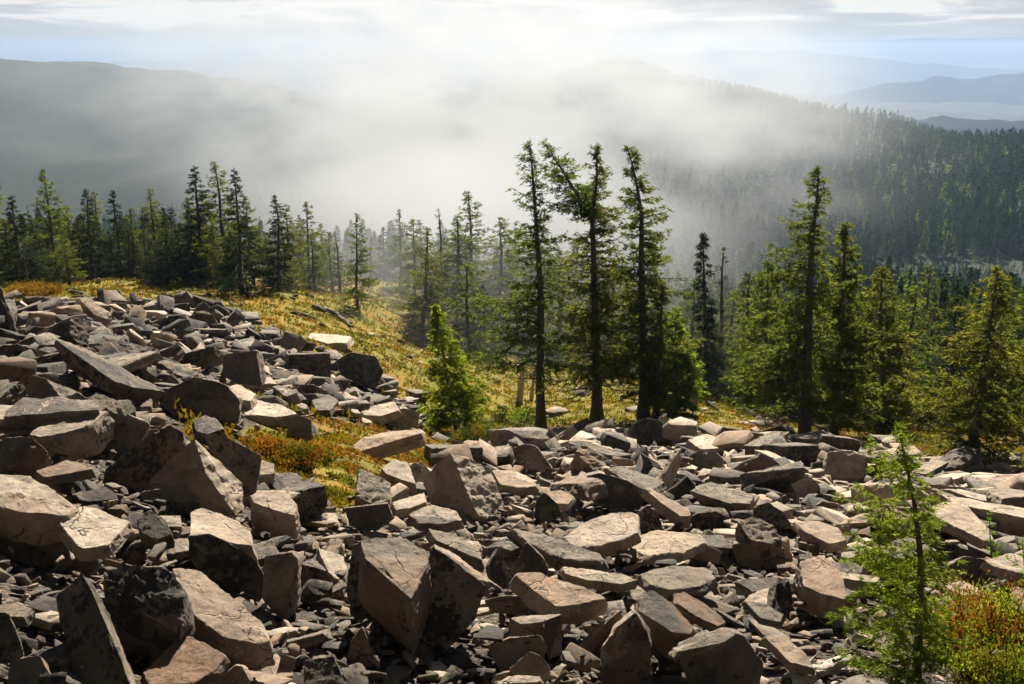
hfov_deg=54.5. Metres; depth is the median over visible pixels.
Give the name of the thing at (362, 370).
boulder
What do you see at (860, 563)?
flat rock
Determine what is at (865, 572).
boulder
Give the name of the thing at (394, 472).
rock
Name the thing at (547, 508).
boulder
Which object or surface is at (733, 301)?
larch tree
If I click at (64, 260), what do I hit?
larch tree
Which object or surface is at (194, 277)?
fir tree
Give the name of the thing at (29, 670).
boulder
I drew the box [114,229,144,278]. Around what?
fir tree
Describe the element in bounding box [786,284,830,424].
fir tree
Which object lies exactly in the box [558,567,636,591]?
flat rock
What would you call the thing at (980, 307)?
fir tree
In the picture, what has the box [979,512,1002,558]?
larch sapling
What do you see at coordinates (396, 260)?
larch tree
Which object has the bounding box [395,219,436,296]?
larch tree
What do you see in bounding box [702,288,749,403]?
larch tree
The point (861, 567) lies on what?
rock
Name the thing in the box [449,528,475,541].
flat rock
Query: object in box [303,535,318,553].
rock shard
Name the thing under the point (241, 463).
boulder
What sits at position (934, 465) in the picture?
rock shard
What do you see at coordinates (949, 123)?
hills
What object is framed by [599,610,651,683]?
boulder
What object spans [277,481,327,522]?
boulder
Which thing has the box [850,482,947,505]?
flat rock
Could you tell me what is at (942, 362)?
fir tree
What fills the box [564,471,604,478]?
boulder
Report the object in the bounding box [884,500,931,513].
flat rock
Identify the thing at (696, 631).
rock shard
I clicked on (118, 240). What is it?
fir tree
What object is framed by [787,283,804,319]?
fir tree
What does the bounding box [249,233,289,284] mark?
larch tree
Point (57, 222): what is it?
larch tree
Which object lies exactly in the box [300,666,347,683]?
rock
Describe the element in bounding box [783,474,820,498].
boulder
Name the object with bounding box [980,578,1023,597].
flat rock
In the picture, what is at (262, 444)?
heath shrub
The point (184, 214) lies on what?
larch tree
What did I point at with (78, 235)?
fir tree
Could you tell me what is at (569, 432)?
rock
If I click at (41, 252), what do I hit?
fir tree
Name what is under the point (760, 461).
flat rock
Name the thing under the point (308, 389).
rock
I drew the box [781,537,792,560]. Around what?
rock shard
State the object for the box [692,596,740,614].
flat rock
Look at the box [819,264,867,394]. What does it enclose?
larch tree
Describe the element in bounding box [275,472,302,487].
flat rock
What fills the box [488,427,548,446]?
boulder
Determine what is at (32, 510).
flat rock
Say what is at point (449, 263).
larch tree
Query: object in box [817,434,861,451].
flat rock
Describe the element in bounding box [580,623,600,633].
rock shard
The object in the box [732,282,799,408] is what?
fir tree
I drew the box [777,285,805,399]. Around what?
fir tree
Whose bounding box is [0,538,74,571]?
boulder
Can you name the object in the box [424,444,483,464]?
boulder
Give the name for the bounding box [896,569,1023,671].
heath shrub
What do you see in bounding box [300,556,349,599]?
boulder
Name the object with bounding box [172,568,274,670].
flat rock
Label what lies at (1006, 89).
hills
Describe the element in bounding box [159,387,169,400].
flat rock
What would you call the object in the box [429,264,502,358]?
larch tree
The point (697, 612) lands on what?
flat rock
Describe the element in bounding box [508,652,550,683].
rock
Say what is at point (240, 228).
fir tree
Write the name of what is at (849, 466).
boulder
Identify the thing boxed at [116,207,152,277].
larch tree
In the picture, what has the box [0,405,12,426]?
flat rock
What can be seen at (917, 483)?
flat rock
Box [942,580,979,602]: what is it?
flat rock
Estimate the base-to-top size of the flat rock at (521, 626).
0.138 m
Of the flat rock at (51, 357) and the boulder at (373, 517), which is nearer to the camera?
the boulder at (373, 517)
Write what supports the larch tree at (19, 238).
on the ground at (128, 135)
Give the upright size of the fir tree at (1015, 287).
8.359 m
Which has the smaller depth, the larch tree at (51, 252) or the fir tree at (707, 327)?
the fir tree at (707, 327)
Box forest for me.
[0,54,1023,332]
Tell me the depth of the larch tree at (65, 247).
62.36 m
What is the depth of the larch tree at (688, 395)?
36.07 m
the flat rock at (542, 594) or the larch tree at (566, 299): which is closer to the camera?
the flat rock at (542, 594)
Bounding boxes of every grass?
[0,275,1023,507]
[1,303,489,464]
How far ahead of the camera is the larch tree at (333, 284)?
65.86 m
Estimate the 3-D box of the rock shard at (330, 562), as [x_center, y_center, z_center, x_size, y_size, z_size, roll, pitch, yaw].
[-1.304,1.657,7.203,0.218,0.135,0.412,26,10,-24]
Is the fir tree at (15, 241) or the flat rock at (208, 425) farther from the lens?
the fir tree at (15, 241)
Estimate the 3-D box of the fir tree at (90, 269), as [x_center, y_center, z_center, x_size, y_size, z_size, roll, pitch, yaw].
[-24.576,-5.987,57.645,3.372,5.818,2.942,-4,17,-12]
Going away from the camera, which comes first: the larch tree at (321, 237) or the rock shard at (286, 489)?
the rock shard at (286, 489)
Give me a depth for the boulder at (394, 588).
5.84 m
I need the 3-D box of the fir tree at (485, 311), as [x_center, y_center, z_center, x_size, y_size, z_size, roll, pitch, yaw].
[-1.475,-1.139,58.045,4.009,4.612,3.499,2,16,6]
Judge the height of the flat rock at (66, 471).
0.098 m
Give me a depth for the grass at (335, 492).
41.51 m
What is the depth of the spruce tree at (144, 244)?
56.83 m
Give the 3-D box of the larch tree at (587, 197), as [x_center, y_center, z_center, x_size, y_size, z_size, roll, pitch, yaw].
[3.019,-2.016,35.307,4.471,10.418,4.157,10,19,30]
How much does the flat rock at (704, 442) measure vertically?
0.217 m
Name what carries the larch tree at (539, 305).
on the ground at (128, 135)
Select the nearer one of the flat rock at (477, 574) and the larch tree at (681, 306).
the flat rock at (477, 574)
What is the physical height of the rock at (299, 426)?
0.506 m
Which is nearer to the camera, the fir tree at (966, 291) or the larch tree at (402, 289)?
the fir tree at (966, 291)
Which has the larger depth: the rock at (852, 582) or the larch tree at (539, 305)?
the larch tree at (539, 305)
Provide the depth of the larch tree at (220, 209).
57.72 m
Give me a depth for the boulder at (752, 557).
10.11 m
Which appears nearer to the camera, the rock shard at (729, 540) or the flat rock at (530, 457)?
the rock shard at (729, 540)
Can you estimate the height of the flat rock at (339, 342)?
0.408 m
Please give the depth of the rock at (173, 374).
17.26 m
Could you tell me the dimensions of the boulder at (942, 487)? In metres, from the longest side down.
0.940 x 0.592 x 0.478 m
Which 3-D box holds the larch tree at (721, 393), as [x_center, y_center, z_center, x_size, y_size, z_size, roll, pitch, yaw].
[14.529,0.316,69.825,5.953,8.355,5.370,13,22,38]
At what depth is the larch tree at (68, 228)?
60.72 m
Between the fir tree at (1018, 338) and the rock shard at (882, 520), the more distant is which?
the fir tree at (1018, 338)
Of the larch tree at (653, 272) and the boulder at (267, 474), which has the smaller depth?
the boulder at (267, 474)
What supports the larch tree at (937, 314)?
on the ground at (128, 135)
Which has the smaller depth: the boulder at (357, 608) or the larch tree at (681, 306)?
the boulder at (357, 608)
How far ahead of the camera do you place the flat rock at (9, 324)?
17.66 m
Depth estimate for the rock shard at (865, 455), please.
19.94 m
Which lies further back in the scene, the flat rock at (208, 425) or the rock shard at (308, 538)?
the flat rock at (208, 425)
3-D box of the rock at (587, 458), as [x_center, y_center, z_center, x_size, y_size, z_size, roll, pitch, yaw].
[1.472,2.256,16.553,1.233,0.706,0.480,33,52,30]
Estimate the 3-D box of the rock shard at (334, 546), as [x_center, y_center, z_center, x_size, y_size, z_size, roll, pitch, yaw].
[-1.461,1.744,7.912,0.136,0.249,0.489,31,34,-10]
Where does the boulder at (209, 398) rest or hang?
on the ground at (128, 135)
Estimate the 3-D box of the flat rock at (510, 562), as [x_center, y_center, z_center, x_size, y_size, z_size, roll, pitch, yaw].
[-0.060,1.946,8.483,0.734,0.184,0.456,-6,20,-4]
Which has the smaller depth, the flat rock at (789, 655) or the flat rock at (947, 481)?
the flat rock at (789, 655)
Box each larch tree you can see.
[0,187,31,281]
[0,202,12,282]
[23,169,76,281]
[43,234,88,284]
[44,231,67,279]
[49,205,99,280]
[55,225,75,282]
[80,192,121,277]
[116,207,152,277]
[122,187,174,273]
[170,199,212,269]
[179,161,263,266]
[190,220,244,288]
[230,197,276,285]
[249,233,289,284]
[265,204,311,285]
[269,236,317,289]
[290,201,332,289]
[294,236,329,291]
[310,231,353,290]
[311,223,342,281]
[328,213,379,310]
[382,227,457,325]
[383,209,416,286]
[383,219,434,300]
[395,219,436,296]
[396,254,459,342]
[416,304,502,440]
[421,215,516,331]
[426,191,508,322]
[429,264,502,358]
[439,138,583,428]
[444,241,456,312]
[461,240,491,316]
[463,217,534,343]
[503,227,536,334]
[512,250,600,369]
[532,254,563,356]
[534,253,565,350]
[537,137,641,420]
[544,254,586,364]
[549,236,610,355]
[549,258,638,372]
[591,145,708,418]
[632,266,677,369]
[647,280,677,333]
[649,310,709,414]
[673,279,726,392]
[673,300,695,334]
[696,271,781,403]
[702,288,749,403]
[703,291,735,400]
[716,290,744,320]
[717,165,863,433]
[721,260,817,417]
[767,287,793,345]
[799,222,891,435]
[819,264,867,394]
[841,266,936,435]
[860,292,897,407]
[866,287,983,434]
[871,298,917,409]
[884,264,1023,469]
[892,305,962,429]
[894,298,931,337]
[895,304,919,399]
[903,264,948,354]
[915,301,946,371]
[927,319,958,417]
[956,275,1022,394]
[959,298,970,340]
[964,284,1023,446]
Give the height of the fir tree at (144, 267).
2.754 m
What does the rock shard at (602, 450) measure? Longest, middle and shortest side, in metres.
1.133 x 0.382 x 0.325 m
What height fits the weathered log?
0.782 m
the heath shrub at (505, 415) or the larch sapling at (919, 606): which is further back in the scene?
the heath shrub at (505, 415)
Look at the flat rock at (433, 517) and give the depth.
9.37 m
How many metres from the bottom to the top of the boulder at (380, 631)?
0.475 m
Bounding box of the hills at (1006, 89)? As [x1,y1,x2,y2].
[814,73,1023,104]
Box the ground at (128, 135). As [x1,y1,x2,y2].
[0,37,1023,683]
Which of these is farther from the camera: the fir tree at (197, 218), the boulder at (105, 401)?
the fir tree at (197, 218)
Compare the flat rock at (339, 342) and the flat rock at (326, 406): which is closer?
the flat rock at (326, 406)
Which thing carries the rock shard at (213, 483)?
on the ground at (128, 135)
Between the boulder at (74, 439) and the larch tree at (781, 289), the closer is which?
the boulder at (74, 439)
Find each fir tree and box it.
[0,195,60,285]
[0,221,29,283]
[20,228,60,283]
[22,214,53,280]
[41,217,54,280]
[65,216,103,279]
[68,188,120,280]
[74,215,84,249]
[85,221,113,278]
[97,190,141,279]
[98,230,125,277]
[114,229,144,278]
[137,237,165,280]
[142,215,189,285]
[152,207,187,278]
[165,222,201,283]
[169,166,247,286]
[177,238,208,284]
[180,206,202,278]
[209,168,269,297]
[213,231,249,289]
[254,195,299,293]
[367,227,398,280]
[462,284,514,360]
[488,250,522,344]
[501,271,518,351]
[512,261,556,356]
[602,265,635,370]
[635,282,677,419]
[673,288,703,383]
[681,232,731,398]
[725,275,771,413]
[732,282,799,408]
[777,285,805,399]
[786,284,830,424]
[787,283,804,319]
[814,287,899,430]
[897,297,991,434]
[899,287,917,368]
[911,276,965,420]
[933,276,968,345]
[939,283,974,415]
[966,304,983,349]
[982,287,1023,433]
[998,279,1023,364]
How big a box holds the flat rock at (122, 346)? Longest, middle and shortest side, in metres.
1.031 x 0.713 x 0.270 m
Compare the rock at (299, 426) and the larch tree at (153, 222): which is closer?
the rock at (299, 426)
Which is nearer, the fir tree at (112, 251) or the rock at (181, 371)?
the rock at (181, 371)
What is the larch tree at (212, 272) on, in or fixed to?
on the ground at (128, 135)
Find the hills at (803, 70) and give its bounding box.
[25,50,1023,91]
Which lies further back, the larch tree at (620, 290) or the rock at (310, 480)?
the larch tree at (620, 290)
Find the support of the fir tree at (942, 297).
on the ground at (128, 135)
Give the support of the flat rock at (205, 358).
on the scree rubble
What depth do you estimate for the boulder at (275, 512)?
7.87 m
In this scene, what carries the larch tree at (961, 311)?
on the ground at (128, 135)
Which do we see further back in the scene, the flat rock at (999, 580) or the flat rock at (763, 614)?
the flat rock at (999, 580)
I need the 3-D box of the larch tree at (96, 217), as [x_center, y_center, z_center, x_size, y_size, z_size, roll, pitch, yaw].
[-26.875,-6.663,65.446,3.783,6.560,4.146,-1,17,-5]
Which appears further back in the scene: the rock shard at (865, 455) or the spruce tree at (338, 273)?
the spruce tree at (338, 273)
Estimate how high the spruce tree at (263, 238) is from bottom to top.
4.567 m
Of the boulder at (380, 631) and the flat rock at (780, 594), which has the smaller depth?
the boulder at (380, 631)
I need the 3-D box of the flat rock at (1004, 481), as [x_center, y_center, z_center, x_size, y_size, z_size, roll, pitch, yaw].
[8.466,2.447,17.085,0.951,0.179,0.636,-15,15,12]
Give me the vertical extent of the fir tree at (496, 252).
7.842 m
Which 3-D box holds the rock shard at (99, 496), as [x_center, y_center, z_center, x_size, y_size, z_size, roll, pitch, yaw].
[-3.133,1.155,7.358,0.166,0.105,0.403,40,22,25]
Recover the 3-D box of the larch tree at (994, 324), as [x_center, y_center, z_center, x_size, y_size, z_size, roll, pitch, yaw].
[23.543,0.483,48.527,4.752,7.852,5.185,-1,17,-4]
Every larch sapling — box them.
[825,422,978,683]
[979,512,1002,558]
[990,534,1023,627]
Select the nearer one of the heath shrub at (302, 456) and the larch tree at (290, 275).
the heath shrub at (302, 456)
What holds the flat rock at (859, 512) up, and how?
on the scree rubble
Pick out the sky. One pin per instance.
(98, 22)
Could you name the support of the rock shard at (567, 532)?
on the ground at (128, 135)
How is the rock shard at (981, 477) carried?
on the scree rubble
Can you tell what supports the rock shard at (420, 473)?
on the ground at (128, 135)
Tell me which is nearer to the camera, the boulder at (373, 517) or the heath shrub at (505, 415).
the boulder at (373, 517)
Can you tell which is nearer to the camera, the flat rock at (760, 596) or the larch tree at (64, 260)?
the flat rock at (760, 596)
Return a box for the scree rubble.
[0,278,1023,683]
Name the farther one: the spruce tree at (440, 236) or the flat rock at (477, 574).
the spruce tree at (440, 236)
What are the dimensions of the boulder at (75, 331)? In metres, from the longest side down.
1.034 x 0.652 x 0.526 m
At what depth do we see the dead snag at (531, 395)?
43.08 m
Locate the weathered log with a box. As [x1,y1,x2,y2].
[311,304,353,327]
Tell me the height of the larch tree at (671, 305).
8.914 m
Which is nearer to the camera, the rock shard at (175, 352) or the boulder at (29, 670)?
the boulder at (29, 670)
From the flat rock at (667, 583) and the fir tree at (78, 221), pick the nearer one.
the flat rock at (667, 583)
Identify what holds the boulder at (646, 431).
on the ground at (128, 135)
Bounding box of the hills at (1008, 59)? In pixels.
[0,48,1023,69]
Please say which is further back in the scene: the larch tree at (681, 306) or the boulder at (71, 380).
the larch tree at (681, 306)
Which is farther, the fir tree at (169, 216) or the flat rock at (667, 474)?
the fir tree at (169, 216)
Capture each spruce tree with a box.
[28,198,49,280]
[134,211,153,279]
[257,216,264,279]
[331,234,349,292]
[366,239,379,280]
[420,208,461,310]
[695,246,737,398]
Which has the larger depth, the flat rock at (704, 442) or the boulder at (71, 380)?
the flat rock at (704, 442)
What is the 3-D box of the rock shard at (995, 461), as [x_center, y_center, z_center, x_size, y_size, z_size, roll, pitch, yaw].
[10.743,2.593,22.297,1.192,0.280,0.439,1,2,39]
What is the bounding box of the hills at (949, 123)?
[892,115,1023,141]
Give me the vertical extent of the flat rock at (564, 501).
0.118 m
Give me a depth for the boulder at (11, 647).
4.16 m
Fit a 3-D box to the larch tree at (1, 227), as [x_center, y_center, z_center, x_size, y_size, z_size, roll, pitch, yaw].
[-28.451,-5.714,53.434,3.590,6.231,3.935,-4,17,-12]
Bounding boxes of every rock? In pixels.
[0,287,17,332]
[0,344,50,356]
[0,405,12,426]
[0,474,78,545]
[0,603,34,626]
[3,396,100,429]
[5,299,17,324]
[21,344,54,349]
[31,347,95,363]
[33,460,99,484]
[53,506,133,561]
[54,340,164,404]
[76,297,112,324]
[94,336,154,352]
[102,399,135,426]
[107,351,162,371]
[137,510,174,549]
[140,483,204,514]
[140,636,229,683]
[151,360,198,377]
[156,369,176,377]
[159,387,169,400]
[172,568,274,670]
[180,347,225,369]
[192,416,225,444]
[230,384,257,409]
[236,377,276,390]
[241,400,296,427]
[243,490,300,505]
[253,535,290,547]
[254,544,278,572]
[268,475,284,489]
[271,653,292,678]
[272,385,301,403]
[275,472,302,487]
[287,414,313,442]
[292,384,333,396]
[292,477,314,486]
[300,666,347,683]
[308,333,353,349]
[311,396,338,417]
[328,579,346,598]
[353,429,425,459]
[354,469,391,508]
[357,618,372,627]
[360,402,401,424]
[380,459,416,496]
[390,493,427,517]
[406,504,463,532]
[425,529,484,572]
[429,544,489,597]
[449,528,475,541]
[478,560,501,589]
[482,537,521,556]
[483,556,547,579]
[485,595,538,614]
[488,635,546,670]
[491,470,538,495]
[491,675,542,683]
[507,528,608,570]
[508,572,607,624]
[508,614,554,636]
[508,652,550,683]
[512,444,552,473]
[546,490,575,510]
[557,424,577,439]
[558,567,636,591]
[563,512,640,557]
[566,443,617,472]
[567,446,578,454]
[579,610,621,653]
[587,588,606,593]
[603,466,666,495]
[628,530,707,564]
[636,565,717,600]
[640,488,690,528]
[656,448,681,490]
[668,629,738,660]
[672,592,725,631]
[685,434,729,453]
[690,482,754,519]
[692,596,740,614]
[700,534,729,556]
[726,457,789,468]
[733,453,779,472]
[740,461,804,487]
[740,588,796,606]
[741,601,785,628]
[744,431,786,454]
[754,450,793,462]
[761,634,814,675]
[767,578,793,618]
[780,650,853,683]
[784,519,802,528]
[791,521,847,552]
[794,586,857,612]
[795,554,835,573]
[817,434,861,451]
[833,561,859,573]
[838,504,848,510]
[840,551,863,560]
[842,572,880,598]
[848,554,866,565]
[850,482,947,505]
[853,503,869,514]
[856,544,932,588]
[884,479,930,485]
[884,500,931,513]
[890,534,929,559]
[919,502,995,549]
[925,476,954,485]
[932,488,954,505]
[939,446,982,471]
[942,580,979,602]
[947,497,1023,536]
[980,553,1023,581]
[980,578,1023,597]
[983,473,1023,487]
[1003,541,1018,549]
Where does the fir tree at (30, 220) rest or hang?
on the ground at (128, 135)
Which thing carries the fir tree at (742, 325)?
on the ground at (128, 135)
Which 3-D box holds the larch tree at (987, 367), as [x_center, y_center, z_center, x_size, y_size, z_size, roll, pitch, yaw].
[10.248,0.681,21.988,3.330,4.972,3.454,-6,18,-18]
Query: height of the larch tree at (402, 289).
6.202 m
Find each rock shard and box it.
[0,427,32,438]
[39,342,57,352]
[63,487,117,505]
[134,396,153,412]
[149,439,243,518]
[158,342,184,360]
[164,538,189,559]
[192,367,200,372]
[249,670,292,683]
[281,487,293,500]
[286,629,333,648]
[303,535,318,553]
[316,548,347,596]
[322,513,341,532]
[324,539,343,553]
[346,627,375,667]
[408,463,430,482]
[423,452,501,523]
[485,549,510,589]
[550,477,607,501]
[561,528,574,539]
[568,441,612,456]
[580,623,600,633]
[630,587,646,597]
[693,626,702,634]
[694,630,708,635]
[725,537,733,553]
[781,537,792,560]
[835,513,878,534]
[857,451,910,465]
[869,507,933,535]
[912,457,948,476]
[934,473,970,484]
[941,489,987,502]
[969,475,996,479]
[982,451,1021,465]
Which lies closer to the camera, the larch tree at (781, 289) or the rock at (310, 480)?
the rock at (310, 480)
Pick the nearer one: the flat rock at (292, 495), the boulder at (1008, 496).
the flat rock at (292, 495)
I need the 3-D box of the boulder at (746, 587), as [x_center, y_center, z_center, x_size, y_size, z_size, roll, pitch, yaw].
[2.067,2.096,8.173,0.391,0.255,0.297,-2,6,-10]
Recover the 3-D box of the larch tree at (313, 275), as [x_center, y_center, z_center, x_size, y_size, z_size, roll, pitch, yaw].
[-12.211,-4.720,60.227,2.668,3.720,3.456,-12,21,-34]
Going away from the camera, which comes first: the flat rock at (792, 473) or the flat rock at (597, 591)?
the flat rock at (597, 591)
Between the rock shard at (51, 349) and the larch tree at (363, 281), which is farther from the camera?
the larch tree at (363, 281)
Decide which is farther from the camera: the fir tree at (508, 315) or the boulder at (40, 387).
the fir tree at (508, 315)
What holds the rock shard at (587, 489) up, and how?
on the ground at (128, 135)
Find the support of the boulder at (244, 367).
on the ground at (128, 135)
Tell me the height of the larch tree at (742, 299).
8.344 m
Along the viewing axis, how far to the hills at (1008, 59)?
14220.33 m
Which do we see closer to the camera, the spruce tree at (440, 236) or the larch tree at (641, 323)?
the larch tree at (641, 323)
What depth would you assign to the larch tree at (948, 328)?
51.88 m
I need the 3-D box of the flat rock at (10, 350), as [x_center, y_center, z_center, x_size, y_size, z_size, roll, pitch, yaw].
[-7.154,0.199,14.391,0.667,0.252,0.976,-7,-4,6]
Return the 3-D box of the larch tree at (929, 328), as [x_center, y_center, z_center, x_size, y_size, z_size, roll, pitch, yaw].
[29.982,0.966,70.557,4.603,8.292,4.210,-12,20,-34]
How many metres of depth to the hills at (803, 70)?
8435.74 m
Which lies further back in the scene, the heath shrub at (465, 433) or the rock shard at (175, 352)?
the heath shrub at (465, 433)
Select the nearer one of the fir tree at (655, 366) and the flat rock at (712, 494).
the flat rock at (712, 494)
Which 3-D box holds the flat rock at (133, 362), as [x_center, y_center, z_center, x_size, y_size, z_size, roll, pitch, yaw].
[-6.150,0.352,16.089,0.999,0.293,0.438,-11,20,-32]
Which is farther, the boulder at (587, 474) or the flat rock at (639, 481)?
the boulder at (587, 474)
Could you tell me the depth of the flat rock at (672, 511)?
11.74 m
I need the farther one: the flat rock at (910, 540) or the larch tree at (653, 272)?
the larch tree at (653, 272)
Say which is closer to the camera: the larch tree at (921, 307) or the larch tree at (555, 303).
the larch tree at (555, 303)
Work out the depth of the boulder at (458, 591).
6.04 m
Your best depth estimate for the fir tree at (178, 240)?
56.61 m
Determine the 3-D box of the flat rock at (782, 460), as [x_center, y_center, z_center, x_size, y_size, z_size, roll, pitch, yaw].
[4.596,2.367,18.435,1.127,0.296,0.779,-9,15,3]
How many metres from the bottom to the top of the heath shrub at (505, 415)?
0.780 m
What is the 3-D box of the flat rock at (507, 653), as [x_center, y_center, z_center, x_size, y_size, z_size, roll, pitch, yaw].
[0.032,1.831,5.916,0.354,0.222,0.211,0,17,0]
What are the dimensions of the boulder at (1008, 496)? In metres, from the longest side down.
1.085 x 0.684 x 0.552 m
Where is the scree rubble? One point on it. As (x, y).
(190, 322)
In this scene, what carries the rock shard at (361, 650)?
on the scree rubble
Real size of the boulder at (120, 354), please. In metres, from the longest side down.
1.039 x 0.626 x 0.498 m
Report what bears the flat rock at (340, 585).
on the ground at (128, 135)
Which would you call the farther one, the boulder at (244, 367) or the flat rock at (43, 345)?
the boulder at (244, 367)
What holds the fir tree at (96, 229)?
on the ground at (128, 135)
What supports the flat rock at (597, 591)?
on the scree rubble
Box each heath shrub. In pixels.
[2,277,65,298]
[239,433,292,456]
[262,437,340,474]
[445,420,506,442]
[485,401,550,427]
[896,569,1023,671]
[932,630,1023,683]
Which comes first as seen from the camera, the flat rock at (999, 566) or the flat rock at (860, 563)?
the flat rock at (999, 566)
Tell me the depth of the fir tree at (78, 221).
61.02 m
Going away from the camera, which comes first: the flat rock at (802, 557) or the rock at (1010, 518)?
the flat rock at (802, 557)
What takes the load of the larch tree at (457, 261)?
on the ground at (128, 135)
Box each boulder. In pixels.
[0,381,27,404]
[0,436,52,478]
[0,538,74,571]
[0,612,23,663]
[7,656,50,683]
[28,375,83,399]
[30,411,114,461]
[36,318,91,347]
[37,372,78,391]
[39,642,73,672]
[56,575,135,683]
[64,557,102,577]
[88,392,135,416]
[102,425,190,494]
[103,352,151,366]
[103,565,194,651]
[106,413,149,456]
[111,620,162,662]
[161,377,241,423]
[187,533,263,599]
[190,508,257,581]
[200,432,261,496]
[220,350,265,385]
[250,490,300,538]
[258,460,274,485]
[262,550,301,619]
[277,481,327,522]
[286,352,330,377]
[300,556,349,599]
[303,656,345,683]
[335,352,383,388]
[344,502,392,533]
[347,543,372,619]
[357,537,431,653]
[373,618,402,648]
[385,408,419,430]
[420,547,484,650]
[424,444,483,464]
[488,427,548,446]
[513,541,548,574]
[534,493,561,521]
[539,614,561,658]
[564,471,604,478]
[586,473,642,509]
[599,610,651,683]
[628,418,670,445]
[634,590,693,659]
[637,506,662,534]
[651,648,661,656]
[678,627,762,683]
[689,451,723,469]
[689,546,721,563]
[732,541,785,570]
[735,517,781,547]
[735,577,776,596]
[752,494,764,505]
[753,502,790,529]
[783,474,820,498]
[793,555,845,623]
[822,451,867,481]
[860,544,902,591]
[911,458,925,470]
[931,484,987,494]
[947,556,998,586]
[986,487,1023,507]
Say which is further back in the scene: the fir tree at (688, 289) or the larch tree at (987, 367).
the fir tree at (688, 289)
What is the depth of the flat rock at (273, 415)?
15.98 m
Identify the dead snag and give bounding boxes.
[511,364,528,404]
[526,376,535,400]
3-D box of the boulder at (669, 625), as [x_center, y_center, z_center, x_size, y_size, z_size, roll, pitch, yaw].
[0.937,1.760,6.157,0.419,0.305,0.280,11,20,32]
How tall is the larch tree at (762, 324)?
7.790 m
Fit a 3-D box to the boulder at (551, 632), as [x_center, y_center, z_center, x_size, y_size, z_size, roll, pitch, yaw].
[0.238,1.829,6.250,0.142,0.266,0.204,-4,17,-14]
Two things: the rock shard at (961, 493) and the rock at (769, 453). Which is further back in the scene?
the rock at (769, 453)
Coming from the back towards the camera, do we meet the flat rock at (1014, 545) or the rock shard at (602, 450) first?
the rock shard at (602, 450)
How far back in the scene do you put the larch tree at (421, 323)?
55.29 m
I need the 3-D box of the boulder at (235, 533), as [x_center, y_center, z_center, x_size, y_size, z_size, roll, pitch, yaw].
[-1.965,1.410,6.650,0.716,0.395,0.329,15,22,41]
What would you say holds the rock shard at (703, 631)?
on the scree rubble
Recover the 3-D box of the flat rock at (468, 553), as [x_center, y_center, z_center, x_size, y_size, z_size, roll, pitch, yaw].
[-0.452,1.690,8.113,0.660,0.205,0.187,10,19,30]
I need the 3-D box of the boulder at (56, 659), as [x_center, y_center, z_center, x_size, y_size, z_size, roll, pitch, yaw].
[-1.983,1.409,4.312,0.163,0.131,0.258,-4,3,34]
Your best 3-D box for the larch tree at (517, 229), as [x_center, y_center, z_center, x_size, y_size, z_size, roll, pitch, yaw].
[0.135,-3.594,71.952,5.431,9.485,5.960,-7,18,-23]
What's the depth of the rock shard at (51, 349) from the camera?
15.84 m
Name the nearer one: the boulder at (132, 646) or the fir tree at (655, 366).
the boulder at (132, 646)
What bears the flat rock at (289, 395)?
on the ground at (128, 135)
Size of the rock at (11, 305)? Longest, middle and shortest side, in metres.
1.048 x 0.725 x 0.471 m
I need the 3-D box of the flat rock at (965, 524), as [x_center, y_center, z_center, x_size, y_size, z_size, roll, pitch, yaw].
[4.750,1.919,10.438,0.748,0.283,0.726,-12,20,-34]
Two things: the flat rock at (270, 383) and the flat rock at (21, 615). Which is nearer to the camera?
the flat rock at (21, 615)
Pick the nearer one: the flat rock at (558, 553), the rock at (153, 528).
the rock at (153, 528)
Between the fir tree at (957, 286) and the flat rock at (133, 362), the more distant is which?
the fir tree at (957, 286)
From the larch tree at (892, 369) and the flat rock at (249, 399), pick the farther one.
the larch tree at (892, 369)
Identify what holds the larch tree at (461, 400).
on the ground at (128, 135)
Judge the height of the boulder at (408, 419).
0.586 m
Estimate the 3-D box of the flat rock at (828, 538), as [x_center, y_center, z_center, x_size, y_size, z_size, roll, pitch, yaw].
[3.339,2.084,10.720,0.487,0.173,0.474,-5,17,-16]
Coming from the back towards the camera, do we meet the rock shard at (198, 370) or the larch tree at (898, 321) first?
the larch tree at (898, 321)
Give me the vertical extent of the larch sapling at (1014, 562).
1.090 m
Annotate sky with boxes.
[0,0,1023,44]
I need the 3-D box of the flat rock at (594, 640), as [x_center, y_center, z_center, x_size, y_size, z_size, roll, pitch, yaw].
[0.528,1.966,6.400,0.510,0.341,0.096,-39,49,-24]
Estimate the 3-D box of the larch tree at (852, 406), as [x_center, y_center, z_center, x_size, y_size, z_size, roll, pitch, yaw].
[10.652,-0.198,31.825,3.146,7.453,2.660,8,19,26]
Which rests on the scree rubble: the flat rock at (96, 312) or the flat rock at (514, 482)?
the flat rock at (96, 312)
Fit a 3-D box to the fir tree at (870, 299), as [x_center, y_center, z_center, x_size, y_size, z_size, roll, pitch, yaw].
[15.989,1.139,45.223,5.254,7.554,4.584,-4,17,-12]
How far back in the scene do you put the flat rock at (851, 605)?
7.56 m
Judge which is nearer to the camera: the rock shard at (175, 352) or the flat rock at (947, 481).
the flat rock at (947, 481)
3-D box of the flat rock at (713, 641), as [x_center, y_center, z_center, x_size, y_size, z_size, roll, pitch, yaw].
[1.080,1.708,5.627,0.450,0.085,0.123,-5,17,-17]
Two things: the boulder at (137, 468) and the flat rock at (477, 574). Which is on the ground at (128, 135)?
the boulder at (137, 468)
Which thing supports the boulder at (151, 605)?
on the ground at (128, 135)
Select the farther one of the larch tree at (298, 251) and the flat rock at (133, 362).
the larch tree at (298, 251)

